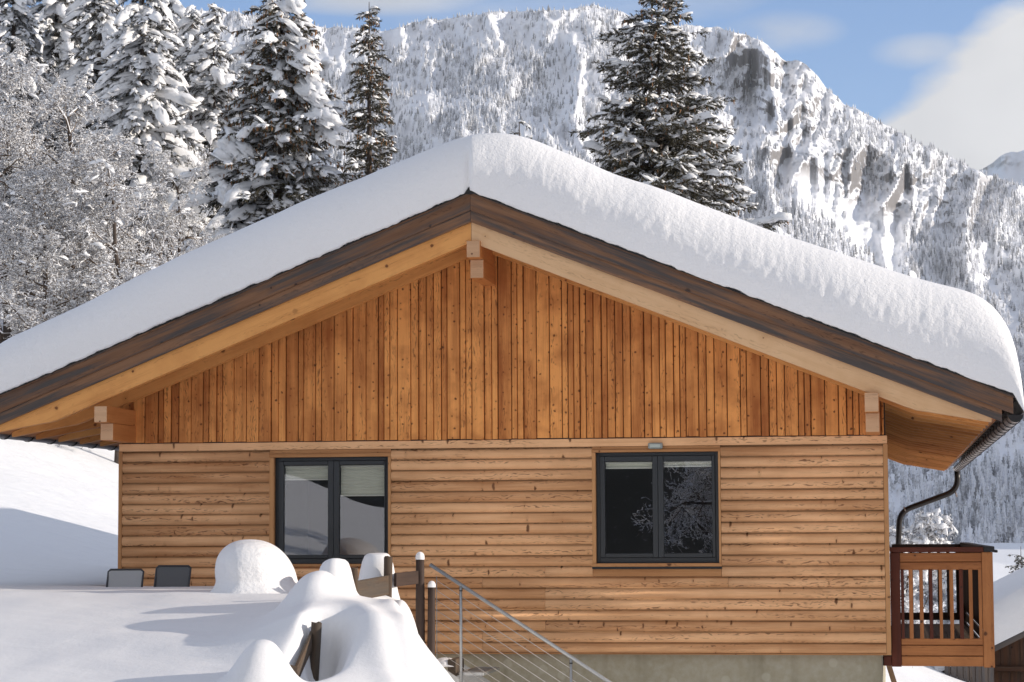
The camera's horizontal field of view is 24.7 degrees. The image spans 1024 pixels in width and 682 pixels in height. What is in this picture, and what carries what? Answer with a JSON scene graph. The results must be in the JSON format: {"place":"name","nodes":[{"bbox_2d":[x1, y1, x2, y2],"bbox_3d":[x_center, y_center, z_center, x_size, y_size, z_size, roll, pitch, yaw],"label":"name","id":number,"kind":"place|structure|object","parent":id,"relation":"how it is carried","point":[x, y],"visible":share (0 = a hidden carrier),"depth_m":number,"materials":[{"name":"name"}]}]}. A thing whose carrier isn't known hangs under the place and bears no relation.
{"place":"outdoors","nodes":[
{"label":"outdoors","id":0,"kind":"place"},
{"bbox_2d":[0,5,1023,542],"bbox_3d":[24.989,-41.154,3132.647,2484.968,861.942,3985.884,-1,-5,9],"label":"mountain","id":1,"kind":"structure","parent":0,"point":[810,165],"depth_m":2725.80,"materials":[{"name":"white snow"}]},
{"bbox_2d":[1,2,1023,543],"bbox_3d":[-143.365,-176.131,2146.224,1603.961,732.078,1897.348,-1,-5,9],"label":"forest","id":2,"kind":"object","parent":1,"relation":"on","point":[997,508],"visible":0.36,"depth_m":2613.98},
{"bbox_2d":[0,293,1023,681],"bbox_3d":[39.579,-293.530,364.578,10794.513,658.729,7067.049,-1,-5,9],"label":"ground","id":3,"kind":"structure","parent":0,"point":[58,515],"depth_m":50.56,"materials":[{"name":"white snow"}]},
{"bbox_2d":[0,0,56,339],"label":"spruce tree","id":4,"kind":"object","parent":3,"relation":"on","point":[20,10],"visible":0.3,"depth_m":81.17,"materials":[{"name":"white plant"}]},
{"bbox_2d":[0,0,86,297],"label":"spruce tree","id":5,"kind":"object","parent":3,"relation":"on","point":[53,30],"visible":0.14,"depth_m":84.74,"materials":[{"name":"white plant"}]},
{"bbox_2d":[0,158,128,335],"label":"frosted tree","id":6,"kind":"object","parent":3,"relation":"on","point":[29,230],"visible":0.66,"depth_m":57.94,"materials":[{"name":"white plant"}]},
{"bbox_2d":[11,0,123,331],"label":"spruce tree","id":7,"kind":"object","parent":3,"relation":"on","point":[95,28],"visible":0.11,"depth_m":80.73,"materials":[{"name":"white plant"}]},
{"bbox_2d":[0,37,138,343],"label":"frosted tree","id":8,"kind":"object","parent":3,"relation":"on","point":[6,136],"visible":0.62,"depth_m":62.95,"materials":[{"name":"white plant"}]},
{"bbox_2d":[0,149,139,338],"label":"frosted tree","id":9,"kind":"object","parent":3,"relation":"on","point":[77,177],"visible":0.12,"depth_m":62.95,"materials":[{"name":"white plant"}]},
{"bbox_2d":[0,55,192,323],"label":"frosted tree","id":10,"kind":"object","parent":3,"relation":"on","point":[48,160],"visible":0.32,"depth_m":65.08,"materials":[{"name":"white plant"}]},
{"bbox_2d":[42,123,182,463],"bbox_3d":[-10.119,-1.075,59.251,5.805,8.534,4.828,-4,-6,42],"label":"frosted tree","id":11,"kind":"object","parent":3,"relation":"on","point":[106,153],"visible":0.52,"depth_m":58.46,"materials":[{"name":"white plant"}]},
{"bbox_2d":[29,0,208,293],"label":"spruce tree","id":12,"kind":"object","parent":3,"relation":"on","point":[143,111],"visible":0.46,"depth_m":76.89,"materials":[{"name":"white plant"}]},
{"bbox_2d":[154,0,189,187],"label":"spruce tree","id":13,"kind":"object","parent":3,"relation":"on","point":[177,7],"visible":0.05,"depth_m":88.76,"materials":[{"name":"white plant"}]},
{"bbox_2d":[129,141,232,273],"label":"frosted tree","id":14,"kind":"object","parent":3,"relation":"on","point":[180,203],"visible":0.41,"depth_m":67.70,"materials":[{"name":"white plant"}]},
{"bbox_2d":[163,5,219,180],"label":"spruce tree","id":15,"kind":"object","parent":3,"relation":"on","point":[190,24],"visible":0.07,"depth_m":84.60,"materials":[{"name":"white plant"}]},
{"bbox_2d":[170,3,261,233],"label":"spruce tree","id":16,"kind":"object","parent":3,"relation":"on","point":[214,84],"visible":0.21,"depth_m":79.98,"materials":[{"name":"white plant"}]},
{"bbox_2d":[0,553,454,681],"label":"snow bank","id":17,"kind":"structure","parent":3,"relation":"on","point":[119,634],"depth_m":21.17,"materials":[{"name":"white snow"}]},
{"bbox_2d":[106,568,143,586],"bbox_3d":[-4.417,3.070,26.283,0.461,1.016,0.742,-1,-5,3],"label":"garden chair","id":18,"kind":"object","parent":17,"relation":"on","point":[125,577],"visible":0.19,"depth_m":26.64,"materials":[{"name":"grey"}]},
{"bbox_2d":[154,565,191,586],"bbox_3d":[-3.902,3.048,26.282,0.460,1.054,0.703,-1,-5,9],"label":"garden chair","id":19,"kind":"object","parent":17,"relation":"on","point":[172,575],"visible":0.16,"depth_m":26.62,"materials":[{"name":"grey"}]},
{"bbox_2d":[210,539,297,593],"bbox_3d":[-2.708,2.433,25.072,1.220,0.618,1.545,-1,-5,9],"label":"snow heap","id":20,"kind":"object","parent":17,"relation":"on","point":[251,566],"visible":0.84,"depth_m":24.69,"materials":[{"name":"white snow"}]},
{"bbox_2d":[290,552,435,680],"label":"wooden fence","id":21,"kind":"object","parent":17,"relation":"on","point":[373,588],"visible":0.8,"depth_m":24.48,"materials":[{"name":"brown wood"}]},
{"bbox_2d":[235,63,274,216],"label":"spruce tree","id":22,"kind":"object","parent":3,"relation":"on","point":[244,65],"visible":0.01,"depth_m":86.35,"materials":[{"name":"white plant"}]},
{"bbox_2d":[168,0,366,254],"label":"spruce tree","id":23,"kind":"object","parent":3,"relation":"on","point":[300,103],"visible":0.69,"depth_m":72.61,"materials":[{"name":"white plant"}]},
{"bbox_2d":[336,6,399,180],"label":"spruce tree","id":24,"kind":"object","parent":3,"relation":"on","point":[361,158],"visible":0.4,"depth_m":87.49,"materials":[{"name":"green plant"}]},
{"bbox_2d":[437,657,499,681],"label":"staircase","id":25,"kind":"structure","parent":3,"relation":"on","point":[453,671],"depth_m":25.70,"materials":[{"name":"concrete"}]},
{"bbox_2d":[429,563,611,681],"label":"stair railing","id":26,"kind":"object","parent":25,"relation":"attached to","point":[521,624],"visible":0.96,"depth_m":25.32,"materials":[{"name":"metal"}]},
{"bbox_2d":[0,133,1023,681],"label":"timber house","id":27,"kind":"structure","parent":3,"relation":"on","point":[612,427],"depth_m":26.78,"materials":[{"name":"brown wood"}]},
{"bbox_2d":[269,449,391,566],"bbox_3d":[-2.115,1.955,27.413,1.460,1.362,0.180,-1,-5,9],"label":"window","id":28,"kind":"structure","parent":27,"relation":"in","point":[363,471],"depth_m":27.43,"materials":[{"name":"black glass"}]},
{"bbox_2d":[591,445,721,575],"bbox_3d":[1.658,1.946,26.802,1.483,1.482,0.190,-1,-5,9],"label":"window","id":29,"kind":"structure","parent":27,"relation":"in","point":[604,564],"depth_m":26.78,"materials":[{"name":"black glass"}]},
{"bbox_2d":[507,120,531,138],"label":"spruce tree","id":30,"kind":"object","parent":3,"relation":"on","point":[523,123],"visible":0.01,"depth_m":68.24,"materials":[{"name":"plant"}]},
{"bbox_2d":[569,0,792,231],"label":"spruce tree","id":31,"kind":"object","parent":3,"relation":"on","point":[655,131],"visible":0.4,"depth_m":71.06,"materials":[{"name":"green plant"}]},
{"bbox_2d":[886,666,896,681],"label":"timber prop","id":32,"kind":"object","parent":3,"relation":"on","point":[891,673],"depth_m":27.05,"materials":[{"name":"brown wood"}]},
{"bbox_2d":[904,598,939,667],"bbox_3d":[8.743,6.593,52.631,1.800,1.617,1.630,-5,-6,44],"label":"frosted bush","id":33,"kind":"object","parent":3,"relation":"on","point":[906,605],"visible":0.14,"depth_m":52.57,"materials":[{"name":"white plant"}]},
{"bbox_2d":[889,508,957,622],"bbox_3d":[9.312,5.798,55.959,3.344,3.605,3.028,3,-6,-33],"label":"frosted bush","id":34,"kind":"object","parent":3,"relation":"on","point":[927,524],"visible":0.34,"depth_m":55.49,"materials":[{"name":"white plant"}]},
{"bbox_2d":[900,552,956,623],"bbox_3d":[10.206,6.562,58.631,2.511,2.990,2.773,0,-5,0],"label":"frosted bush","id":35,"kind":"object","parent":3,"relation":"on","point":[935,598],"visible":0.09,"depth_m":57.99,"materials":[{"name":"white plant"}]},
{"bbox_2d":[934,567,1023,681],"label":"old barn","id":36,"kind":"structure","parent":3,"relation":"on","point":[1008,591],"depth_m":54.94,"materials":[{"name":"white"}]},
{"bbox_2d":[1005,554,1023,572],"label":"young spruce","id":37,"kind":"object","parent":3,"relation":"on","point":[1019,561],"visible":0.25,"depth_m":133.25,"materials":[{"name":"white plant"}]},
{"bbox_2d":[8,0,1023,170],"label":"sky","id":38,"kind":"structure","parent":0,"point":[949,74],"materials":[{"name":"blue"}]},
{"bbox_2d":[980,150,1023,185],"bbox_3d":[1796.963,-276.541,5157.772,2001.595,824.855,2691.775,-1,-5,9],"label":"mountain","id":39,"kind":"structure","parent":0,"point":[1009,166],"depth_m":6176.82,"materials":[{"name":"white snow"}]}
]}

